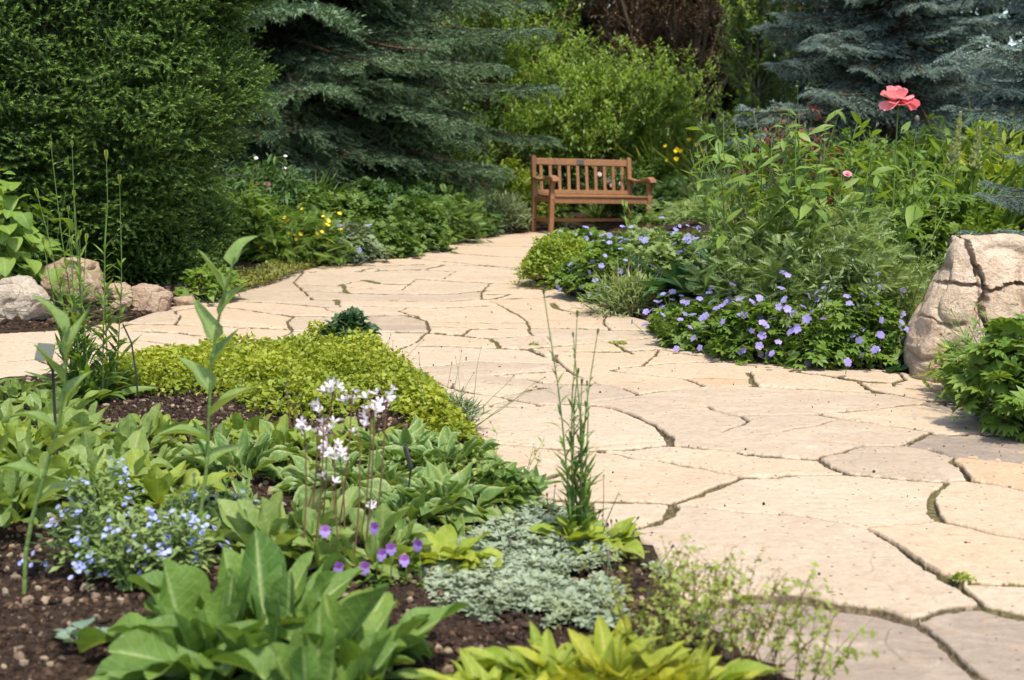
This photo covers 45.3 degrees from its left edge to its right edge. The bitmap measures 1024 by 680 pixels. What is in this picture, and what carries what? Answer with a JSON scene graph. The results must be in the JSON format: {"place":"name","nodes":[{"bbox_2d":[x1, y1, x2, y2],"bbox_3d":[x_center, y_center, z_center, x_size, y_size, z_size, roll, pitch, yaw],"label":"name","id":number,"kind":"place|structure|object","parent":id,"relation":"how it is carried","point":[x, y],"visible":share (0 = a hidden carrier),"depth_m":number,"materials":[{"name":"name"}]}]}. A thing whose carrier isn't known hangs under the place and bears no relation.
{"place":"outdoors","nodes":[
{"label":"outdoors","id":0,"kind":"place"},
{"bbox_2d":[367,0,584,188],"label":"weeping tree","id":1,"kind":"object","parent":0,"point":[489,22],"visible":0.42,"depth_m":18.26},
{"bbox_2d":[465,189,534,228],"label":"shrub","id":2,"kind":"object","parent":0,"point":[503,202],"visible":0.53,"depth_m":14.72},
{"bbox_2d":[0,230,1023,679],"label":"flagstone path","id":3,"kind":"structure","parent":0,"point":[692,442],"depth_m":4.17,"materials":[{"name":"stone"}]},
{"bbox_2d":[0,93,1023,679],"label":"ground","id":4,"kind":"structure","parent":0,"point":[114,615],"depth_m":2.74,"materials":[{"name":"soil"}]},
{"bbox_2d":[0,275,52,319],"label":"edging rock","id":5,"kind":"object","parent":4,"relation":"on","point":[18,298],"visible":0.75,"depth_m":6.92,"materials":[{"name":"white stone"}]},
{"bbox_2d":[0,428,78,465],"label":"spoon rosette","id":6,"kind":"object","parent":4,"relation":"on","point":[28,449],"visible":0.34,"depth_m":3.55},
{"bbox_2d":[0,169,78,299],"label":"heart leaf shrub","id":7,"kind":"object","parent":4,"relation":"on","point":[13,236],"visible":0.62,"depth_m":7.25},
{"bbox_2d":[0,418,92,458],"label":"spoon rosette","id":8,"kind":"object","parent":4,"relation":"on","point":[45,431],"visible":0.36,"depth_m":3.67,"materials":[{"name":"green plant"}]},
{"bbox_2d":[0,294,96,593],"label":"lily","id":9,"kind":"object","parent":4,"relation":"on","point":[69,336],"visible":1,"depth_m":2.61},
{"bbox_2d":[0,453,109,527],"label":"spoon rosette","id":10,"kind":"object","parent":4,"relation":"on","point":[14,484],"visible":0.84,"depth_m":3.10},
{"bbox_2d":[0,446,115,528],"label":"spoon rosette","id":11,"kind":"object","parent":4,"relation":"on","point":[60,460],"visible":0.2,"depth_m":3.25,"materials":[{"name":"green plant"}]},
{"bbox_2d":[40,257,107,306],"bbox_3d":[-2.658,-0.315,7.482,0.396,0.372,0.311,0,9,0],"label":"edging rock","id":12,"kind":"object","parent":4,"relation":"on","point":[90,265],"visible":0.48,"depth_m":7.36,"materials":[{"name":"beige stone"}]},
{"bbox_2d":[18,491,136,579],"bbox_3d":[-0.954,0.439,2.759,0.249,0.186,0.249,5,10,28],"label":"forget me not","id":13,"kind":"object","parent":4,"relation":"on","point":[77,561],"visible":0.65,"depth_m":2.73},
{"bbox_2d":[10,401,152,453],"bbox_3d":[-1.359,0.297,3.825,0.452,0.191,0.419,0,9,0],"label":"spoon rosette","id":14,"kind":"object","parent":4,"relation":"on","point":[70,416],"visible":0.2,"depth_m":3.84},
{"bbox_2d":[34,140,142,402],"bbox_3d":[-1.589,-0.250,4.567,0.397,0.974,0.433,-3,9,-17],"label":"budding perennial","id":15,"kind":"object","parent":4,"relation":"on","point":[79,361],"visible":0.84,"depth_m":4.55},
{"bbox_2d":[24,358,156,409],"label":"leafy plant","id":16,"kind":"object","parent":4,"relation":"on","point":[118,392],"visible":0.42,"depth_m":4.63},
{"bbox_2d":[47,452,153,533],"bbox_3d":[-1.018,0.381,3.041,0.242,0.219,0.195,0,9,0],"label":"forget me not","id":17,"kind":"object","parent":4,"relation":"on","point":[93,496],"visible":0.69,"depth_m":3.03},
{"bbox_2d":[28,429,183,497],"bbox_3d":[-1.081,0.385,3.383,0.392,0.198,0.392,0,9,0],"label":"spoon rosette","id":18,"kind":"object","parent":4,"relation":"on","point":[136,439],"visible":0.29,"depth_m":3.42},
{"bbox_2d":[70,507,207,590],"bbox_3d":[-0.824,0.446,2.698,0.303,0.196,0.252,0,9,0],"label":"forget me not","id":19,"kind":"object","parent":4,"relation":"on","point":[123,570],"visible":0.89,"depth_m":2.67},
{"bbox_2d":[0,0,285,286],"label":"hedge conifer","id":20,"kind":"object","parent":4,"relation":"on","point":[169,228],"visible":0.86,"depth_m":8.03,"materials":[{"name":"green plant"}]},
{"bbox_2d":[94,403,194,457],"bbox_3d":[-1.175,0.311,3.768,0.368,0.172,0.320,-8,12,-41],"label":"spoon rosette","id":21,"kind":"object","parent":4,"relation":"on","point":[148,425],"visible":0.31,"depth_m":3.80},
{"bbox_2d":[130,283,172,312],"bbox_3d":[-2.254,-0.244,7.636,0.283,0.209,0.202,-5,10,-31],"label":"edging rock","id":22,"kind":"object","parent":4,"relation":"on","point":[154,298],"visible":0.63,"depth_m":7.58,"materials":[{"name":"brown stone"}]},
{"bbox_2d":[87,448,238,522],"bbox_3d":[-0.947,0.428,3.262,0.393,0.227,0.363,4,10,24],"label":"spoon rosette","id":23,"kind":"object","parent":4,"relation":"on","point":[155,489],"visible":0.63,"depth_m":3.26,"materials":[{"name":"green plant"}]},
{"bbox_2d":[121,503,232,574],"bbox_3d":[-0.748,0.451,2.730,0.212,0.182,0.209,2,9,15],"label":"forget me not","id":24,"kind":"object","parent":4,"relation":"on","point":[181,556],"visible":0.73,"depth_m":2.71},
{"bbox_2d":[152,472,223,539],"bbox_3d":[-0.788,0.417,3.027,0.204,0.165,0.192,0,9,0],"label":"forget me not","id":25,"kind":"object","parent":4,"relation":"on","point":[190,500],"visible":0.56,"depth_m":3.01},
{"bbox_2d":[77,558,306,679],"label":"broad rosette","id":26,"kind":"object","parent":4,"relation":"on","point":[177,594],"visible":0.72,"depth_m":2.15,"materials":[{"name":"plant"}]},
{"bbox_2d":[153,236,258,547],"bbox_3d":[-0.708,0.142,2.884,0.240,0.768,0.125,0,9,0],"label":"lily","id":27,"kind":"object","parent":4,"relation":"on","point":[213,331],"visible":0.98,"depth_m":2.87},
{"bbox_2d":[173,262,247,302],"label":"shade plant","id":28,"kind":"object","parent":4,"relation":"on","point":[208,280],"visible":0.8,"depth_m":8.09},
{"bbox_2d":[158,426,301,495],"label":"hosta","id":29,"kind":"object","parent":4,"relation":"on","point":[259,455],"visible":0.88,"depth_m":3.53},
{"bbox_2d":[131,547,363,679],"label":"broad rosette","id":30,"kind":"object","parent":4,"relation":"on","point":[323,579],"visible":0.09,"depth_m":2.38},
{"bbox_2d":[182,491,314,567],"bbox_3d":[-0.624,0.454,2.913,0.316,0.172,0.254,-1,9,-10],"label":"spoon rosette","id":31,"kind":"object","parent":4,"relation":"on","point":[276,498],"visible":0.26,"depth_m":2.87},
{"bbox_2d":[209,178,297,260],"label":"leafy clump","id":32,"kind":"object","parent":4,"relation":"on","point":[248,207],"visible":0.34,"depth_m":10.49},
{"bbox_2d":[196,255,324,293],"bbox_3d":[-1.930,-0.543,9.537,0.484,0.131,2.427,2,9,10],"label":"creeping thyme","id":33,"kind":"object","parent":4,"relation":"on","point":[270,270],"visible":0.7,"depth_m":9.53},
{"bbox_2d":[197,152,331,234],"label":"leafy clump","id":34,"kind":"object","parent":4,"relation":"on","point":[274,160],"visible":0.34,"depth_m":11.73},
{"bbox_2d":[108,530,423,679],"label":"broad rosette","id":35,"kind":"object","parent":4,"relation":"on","point":[271,593],"visible":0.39,"depth_m":2.12,"materials":[{"name":"plant"}]},
{"bbox_2d":[199,488,341,567],"bbox_3d":[-0.547,0.443,2.824,0.316,0.155,0.406,0,9,0],"label":"spoon rosette","id":36,"kind":"object","parent":4,"relation":"on","point":[234,516],"visible":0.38,"depth_m":2.84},
{"bbox_2d":[96,329,484,441],"bbox_3d":[-0.962,0.141,4.881,1.346,0.206,2.141,-3,9,-18],"label":"creeping jenny","id":37,"kind":"object","parent":4,"relation":"on","point":[231,364],"visible":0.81,"depth_m":4.78,"materials":[{"name":"plant"}]},
{"bbox_2d":[218,192,363,267],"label":"leafy clump","id":38,"kind":"object","parent":4,"relation":"on","point":[309,224],"visible":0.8,"depth_m":10.45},
{"bbox_2d":[19,0,573,236],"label":"spruce tree","id":39,"kind":"object","parent":4,"relation":"on","point":[337,59],"visible":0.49,"depth_m":14.12,"materials":[{"name":"green plant"}]},
{"bbox_2d":[208,606,397,679],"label":"broad rosette","id":40,"kind":"object","parent":4,"relation":"on","point":[302,656],"visible":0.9,"depth_m":2.00,"materials":[{"name":"plant"}]},
{"bbox_2d":[269,453,390,507],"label":"hosta","id":41,"kind":"object","parent":4,"relation":"on","point":[290,482],"visible":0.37,"depth_m":3.43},
{"bbox_2d":[278,220,392,264],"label":"leafy clump","id":42,"kind":"object","parent":4,"relation":"on","point":[369,246],"visible":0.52,"depth_m":10.72,"materials":[{"name":"green plant"}]},
{"bbox_2d":[283,181,389,223],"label":"leafy clump","id":43,"kind":"object","parent":4,"relation":"on","point":[353,201],"visible":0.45,"depth_m":12.12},
{"bbox_2d":[290,320,391,389],"bbox_3d":[-0.780,0.042,5.507,0.487,0.205,1.359,-3,9,-16],"label":"creeping jenny","id":44,"kind":"object","parent":4,"relation":"on","point":[342,350],"visible":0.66,"depth_m":5.21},
{"bbox_2d":[279,506,409,578],"bbox_3d":[-0.413,0.477,2.738,0.341,0.169,0.400,1,9,9],"label":"spoon rosette","id":45,"kind":"object","parent":4,"relation":"on","point":[321,546],"visible":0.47,"depth_m":2.77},
{"bbox_2d":[227,586,468,679],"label":"broad rosette","id":46,"kind":"object","parent":4,"relation":"on","point":[412,627],"visible":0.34,"depth_m":2.19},
{"bbox_2d":[318,305,386,348],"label":"sea holly tuft","id":47,"kind":"object","parent":4,"relation":"on","point":[351,315],"visible":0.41,"depth_m":5.73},
{"bbox_2d":[292,503,432,571],"bbox_3d":[-0.324,0.462,2.837,0.304,0.160,0.348,0,9,0],"label":"spoon rosette","id":48,"kind":"object","parent":4,"relation":"on","point":[401,539],"visible":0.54,"depth_m":2.77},
{"bbox_2d":[308,448,425,512],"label":"hosta","id":49,"kind":"object","parent":4,"relation":"on","point":[389,471],"visible":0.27,"depth_m":3.38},
{"bbox_2d":[343,215,427,259],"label":"leafy clump","id":50,"kind":"object","parent":4,"relation":"on","point":[401,239],"visible":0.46,"depth_m":11.34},
{"bbox_2d":[341,176,451,227],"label":"leafy clump","id":51,"kind":"object","parent":4,"relation":"on","point":[387,189],"visible":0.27,"depth_m":13.41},
{"bbox_2d":[342,413,461,472],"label":"hosta","id":52,"kind":"object","parent":4,"relation":"on","point":[416,428],"visible":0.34,"depth_m":3.75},
{"bbox_2d":[340,477,485,541],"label":"hosta","id":53,"kind":"object","parent":4,"relation":"on","point":[469,510],"visible":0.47,"depth_m":3.12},
{"bbox_2d":[375,195,457,251],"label":"leafy clump","id":54,"kind":"object","parent":4,"relation":"on","point":[424,220],"visible":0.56,"depth_m":12.11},
{"bbox_2d":[353,460,520,536],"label":"hosta","id":55,"kind":"object","parent":4,"relation":"on","point":[464,488],"visible":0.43,"depth_m":3.20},
{"bbox_2d":[361,425,515,472],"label":"hosta","id":56,"kind":"object","parent":4,"relation":"on","point":[431,453],"visible":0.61,"depth_m":3.64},
{"bbox_2d":[404,184,497,243],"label":"leafy clump","id":57,"kind":"object","parent":4,"relation":"on","point":[454,213],"visible":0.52,"depth_m":13.11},
{"bbox_2d":[403,524,504,576],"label":"lime rosette","id":58,"kind":"object","parent":4,"relation":"on","point":[444,538],"visible":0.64,"depth_m":2.82,"materials":[{"name":"green plant"}]},
{"bbox_2d":[396,90,527,192],"bbox_3d":[-0.897,-2.613,17.021,1.893,1.726,1.946,-3,9,-21],"label":"spruce tree","id":59,"kind":"object","parent":4,"relation":"on","point":[496,114],"visible":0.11,"depth_m":16.79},
{"bbox_2d":[416,648,542,679],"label":"golden hosta","id":60,"kind":"object","parent":4,"relation":"on","point":[473,668],"visible":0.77,"depth_m":2.13,"materials":[{"name":"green plant"}]},
{"bbox_2d":[459,460,547,509],"bbox_3d":[-0.034,0.401,3.325,0.258,0.172,0.275,9,12,44],"label":"heuchera","id":61,"kind":"object","parent":4,"relation":"on","point":[508,477],"visible":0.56,"depth_m":3.28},
{"bbox_2d":[0,283,1022,419],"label":"mulch","id":62,"kind":"object","parent":4,"relation":"on","point":[137,312],"visible":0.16,"depth_m":7.24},
{"bbox_2d":[0,0,1023,110],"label":"wood","id":63,"kind":"object","parent":4,"relation":"on","point":[1012,15],"visible":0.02,"depth_m":34.26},
{"bbox_2d":[488,153,547,224],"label":"shrub","id":64,"kind":"object","parent":4,"relation":"on","point":[516,187],"visible":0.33,"depth_m":15.66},
{"bbox_2d":[444,5,599,180],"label":"willow shrub","id":65,"kind":"object","parent":4,"relation":"on","point":[562,41],"visible":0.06,"depth_m":20.06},
{"bbox_2d":[452,620,600,679],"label":"golden hosta","id":66,"kind":"object","parent":4,"relation":"on","point":[514,660],"visible":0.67,"depth_m":2.17,"materials":[{"name":"green plant"}]},
{"bbox_2d":[456,82,624,211],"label":"leafy shrub","id":67,"kind":"object","parent":4,"relation":"on","point":[521,126],"visible":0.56,"depth_m":16.91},
{"bbox_2d":[509,229,593,288],"bbox_3d":[0.372,-0.598,9.024,0.793,0.433,0.757,0,9,0],"label":"potentilla","id":68,"kind":"object","parent":4,"relation":"on","point":[557,251],"visible":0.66,"depth_m":8.89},
{"bbox_2d":[541,289,608,529],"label":"thin stems","id":69,"kind":"object","parent":4,"relation":"on","point":[579,512],"visible":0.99,"depth_m":2.98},
{"bbox_2d":[528,515,626,568],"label":"lime rosette","id":70,"kind":"object","parent":4,"relation":"on","point":[591,532],"visible":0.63,"depth_m":2.96,"materials":[{"name":"green plant"}]},
{"bbox_2d":[530,155,655,232],"bbox_3d":[0.978,-1.776,14.999,1.427,0.921,0.665,-2,9,-25],"label":"garden bench","id":71,"kind":"object","parent":4,"relation":"on","point":[552,196],"visible":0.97,"depth_m":15.02,"materials":[{"name":"brown wood"}]},
{"bbox_2d":[544,233,646,298],"bbox_3d":[0.647,-0.506,8.295,0.871,0.444,0.854,0,9,0],"label":"cranesbill","id":72,"kind":"object","parent":4,"relation":"on","point":[598,255],"visible":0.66,"depth_m":8.12,"materials":[{"name":"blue plant"}]},
{"bbox_2d":[474,25,731,194],"bbox_3d":[1.287,-3.368,18.225,3.586,2.556,3.743,-5,10,-29],"label":"willow shrub","id":73,"kind":"object","parent":4,"relation":"on","point":[615,104],"visible":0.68,"depth_m":17.66,"materials":[{"name":"plant"}]},
{"bbox_2d":[509,614,705,679],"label":"golden hosta","id":74,"kind":"object","parent":4,"relation":"on","point":[616,648],"visible":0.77,"depth_m":2.16,"materials":[{"name":"plant"}]},
{"bbox_2d":[536,0,704,115],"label":"copper tree","id":75,"kind":"object","parent":4,"relation":"on","point":[660,10],"visible":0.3,"depth_m":24.26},
{"bbox_2d":[569,267,686,317],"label":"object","id":76,"kind":"object","parent":4,"relation":"on","point":[623,284],"visible":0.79,"depth_m":7.45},
{"bbox_2d":[560,541,729,651],"bbox_3d":[0.268,0.504,2.290,0.301,0.215,0.291,-2,9,-11],"label":"meadow rue","id":77,"kind":"object","parent":4,"relation":"on","point":[648,631],"visible":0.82,"depth_m":2.29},
{"bbox_2d":[588,111,716,204],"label":"shrub","id":78,"kind":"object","parent":4,"relation":"on","point":[648,149],"depth_m":17.56,"materials":[{"name":"green plant"}]},
{"bbox_2d":[619,243,728,301],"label":"strap plant","id":79,"kind":"object","parent":4,"relation":"on","point":[663,286],"visible":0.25,"depth_m":7.44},
{"bbox_2d":[580,626,786,679],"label":"golden hosta","id":80,"kind":"object","parent":4,"relation":"on","point":[744,669],"visible":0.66,"depth_m":2.14,"materials":[{"name":"plant"}]},
{"bbox_2d":[618,231,750,302],"bbox_3d":[1.197,-0.487,7.888,1.054,0.507,0.934,0,9,0],"label":"cranesbill","id":81,"kind":"object","parent":4,"relation":"on","point":[667,252],"visible":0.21,"depth_m":7.77,"materials":[{"name":"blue plant"}]},
{"bbox_2d":[628,535,741,628],"bbox_3d":[0.365,0.499,2.529,0.209,0.183,0.194,-4,10,-26],"label":"meadow rue","id":82,"kind":"object","parent":4,"relation":"on","point":[656,573],"visible":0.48,"depth_m":2.52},
{"bbox_2d":[640,93,743,162],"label":"leafy shrub","id":83,"kind":"object","parent":4,"relation":"on","point":[685,124],"visible":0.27,"depth_m":17.48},
{"bbox_2d":[571,0,825,135],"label":"copper tree","id":84,"kind":"object","parent":4,"relation":"on","point":[711,13],"visible":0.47,"depth_m":23.58,"materials":[{"name":"plant"}]},
{"bbox_2d":[645,189,755,224],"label":"leafy clump","id":85,"kind":"object","parent":4,"relation":"on","point":[683,204],"visible":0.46,"depth_m":11.28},
{"bbox_2d":[650,282,762,353],"bbox_3d":[1.063,-0.126,6.301,0.733,0.409,0.636,-4,10,-26],"label":"cranesbill","id":86,"kind":"object","parent":4,"relation":"on","point":[682,331],"visible":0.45,"depth_m":6.17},
{"bbox_2d":[647,535,799,665],"bbox_3d":[0.385,0.496,2.275,0.272,0.236,0.302,0,9,0],"label":"meadow rue","id":87,"kind":"object","parent":4,"relation":"on","point":[700,628],"visible":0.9,"depth_m":2.26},
{"bbox_2d":[624,0,881,153],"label":"tree","id":88,"kind":"object","parent":4,"relation":"on","point":[726,104],"visible":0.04,"depth_m":25.51,"materials":[{"name":"green plant"}]},
{"bbox_2d":[713,0,798,177],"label":"young tree","id":89,"kind":"object","parent":4,"relation":"on","point":[748,71],"visible":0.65,"depth_m":15.46,"materials":[{"name":"green plant"}]},
{"bbox_2d":[695,548,847,679],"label":"meadow rue","id":90,"kind":"object","parent":4,"relation":"on","point":[729,646],"visible":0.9,"depth_m":2.22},
{"bbox_2d":[687,80,855,278],"bbox_3d":[1.430,-0.802,6.935,0.896,1.313,1.005,0,9,0],"label":"comfrey","id":91,"kind":"object","parent":4,"relation":"on","point":[763,146],"visible":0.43,"depth_m":6.93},
{"bbox_2d":[697,270,846,365],"bbox_3d":[1.319,-0.111,5.936,0.812,0.468,0.642,2,9,11],"label":"cranesbill","id":92,"kind":"object","parent":4,"relation":"on","point":[746,329],"visible":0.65,"depth_m":5.78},
{"bbox_2d":[709,569,880,679],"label":"meadow rue","id":93,"kind":"object","parent":4,"relation":"on","point":[847,651],"visible":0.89,"depth_m":2.19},
{"bbox_2d":[671,184,923,310],"bbox_3d":[1.476,-0.396,6.487,1.271,0.849,1.106,0,9,0],"label":"feathery clump","id":94,"kind":"object","parent":4,"relation":"on","point":[697,271],"visible":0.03,"depth_m":6.45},
{"bbox_2d":[699,193,924,326],"bbox_3d":[1.424,-0.332,5.998,0.978,0.818,1.058,6,11,34],"label":"mugwort","id":95,"kind":"object","parent":4,"relation":"on","point":[737,277],"visible":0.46,"depth_m":5.91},
{"bbox_2d":[695,189,931,353],"bbox_3d":[1.498,-0.309,6.033,1.200,0.874,1.032,0,9,0],"label":"feathery clump","id":96,"kind":"object","parent":4,"relation":"on","point":[772,270],"visible":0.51,"depth_m":5.88,"materials":[{"name":"plant"}]},
{"bbox_2d":[694,160,950,285],"bbox_3d":[1.519,-0.456,6.212,1.321,0.911,0.874,-4,10,-23],"label":"leafy plant","id":97,"kind":"object","parent":4,"relation":"on","point":[839,205],"visible":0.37,"depth_m":6.21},
{"bbox_2d":[680,85,979,303],"bbox_3d":[1.566,-0.646,6.365,1.367,1.326,1.309,6,11,34],"label":"poppy plant","id":98,"kind":"object","parent":4,"relation":"on","point":[912,209],"visible":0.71,"depth_m":6.26,"materials":[{"name":"plant"}]},
{"bbox_2d":[754,271,908,373],"bbox_3d":[1.553,-0.092,5.714,0.809,0.478,0.738,0,9,0],"label":"cranesbill","id":99,"kind":"object","parent":4,"relation":"on","point":[860,341],"visible":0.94,"depth_m":5.63,"materials":[{"name":"plant"}]},
{"bbox_2d":[771,205,942,333],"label":"feathery clump","id":100,"kind":"object","parent":4,"relation":"on","point":[917,302],"visible":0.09,"depth_m":6.03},
{"bbox_2d":[809,126,909,205],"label":"leafy clump","id":101,"kind":"object","parent":4,"relation":"on","point":[860,171],"visible":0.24,"depth_m":13.38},
{"bbox_2d":[698,0,1023,156],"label":"spruce tree","id":102,"kind":"object","parent":4,"relation":"on","point":[840,6],"visible":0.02,"depth_m":23.52,"materials":[{"name":"green plant"}]},
{"bbox_2d":[767,205,977,323],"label":"mugwort","id":103,"kind":"object","parent":4,"relation":"on","point":[867,291],"visible":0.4,"depth_m":5.80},
{"bbox_2d":[724,0,1023,204],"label":"spruce tree","id":104,"kind":"object","parent":4,"relation":"on","point":[897,23],"visible":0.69,"depth_m":14.21,"materials":[{"name":"green plant"}]},
{"bbox_2d":[853,113,1011,208],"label":"leafy clump","id":105,"kind":"object","parent":4,"relation":"on","point":[909,145],"visible":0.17,"depth_m":11.35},
{"bbox_2d":[861,184,1014,267],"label":"lime clump","id":106,"kind":"object","parent":4,"relation":"on","point":[958,216],"visible":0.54,"depth_m":7.03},
{"bbox_2d":[857,150,1023,230],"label":"sword leaf clump","id":107,"kind":"object","parent":4,"relation":"on","point":[1017,218],"visible":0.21,"depth_m":7.61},
{"bbox_2d":[875,118,1022,227],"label":"lime clump","id":108,"kind":"object","parent":4,"relation":"on","point":[933,152],"visible":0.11,"depth_m":8.78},
{"bbox_2d":[928,317,990,404],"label":"leafy clump","id":109,"kind":"object","parent":4,"relation":"on","point":[955,370],"visible":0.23,"depth_m":4.87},
{"bbox_2d":[903,233,1023,384],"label":"boulder","id":110,"kind":"object","parent":4,"relation":"on","point":[987,270],"visible":0.62,"depth_m":5.35,"materials":[{"name":"stone"}]},
{"bbox_2d":[926,0,1023,229],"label":"spruce tree","id":111,"kind":"object","parent":4,"relation":"on","point":[1010,57],"visible":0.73,"depth_m":8.92,"materials":[{"name":"green plant"}]},
{"bbox_2d":[929,112,1023,229],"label":"lime clump","id":112,"kind":"object","parent":4,"relation":"on","point":[1016,141],"visible":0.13,"depth_m":8.46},
{"bbox_2d":[944,313,1023,442],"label":"anemone","id":113,"kind":"object","parent":4,"relation":"on","point":[984,375],"visible":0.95,"depth_m":4.31},
{"bbox_2d":[955,151,1023,235],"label":"dwarf spruce","id":114,"kind":"object","parent":4,"relation":"on","point":[1012,201],"visible":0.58,"depth_m":6.54,"materials":[{"name":"green plant"}]},
{"bbox_2d":[405,495,697,630],"bbox_3d":[0.077,0.505,2.957,0.645,0.095,1.013,0,9,0],"label":"silver mat","id":115,"kind":"object","parent":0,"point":[517,580],"visible":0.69,"depth_m":2.69,"materials":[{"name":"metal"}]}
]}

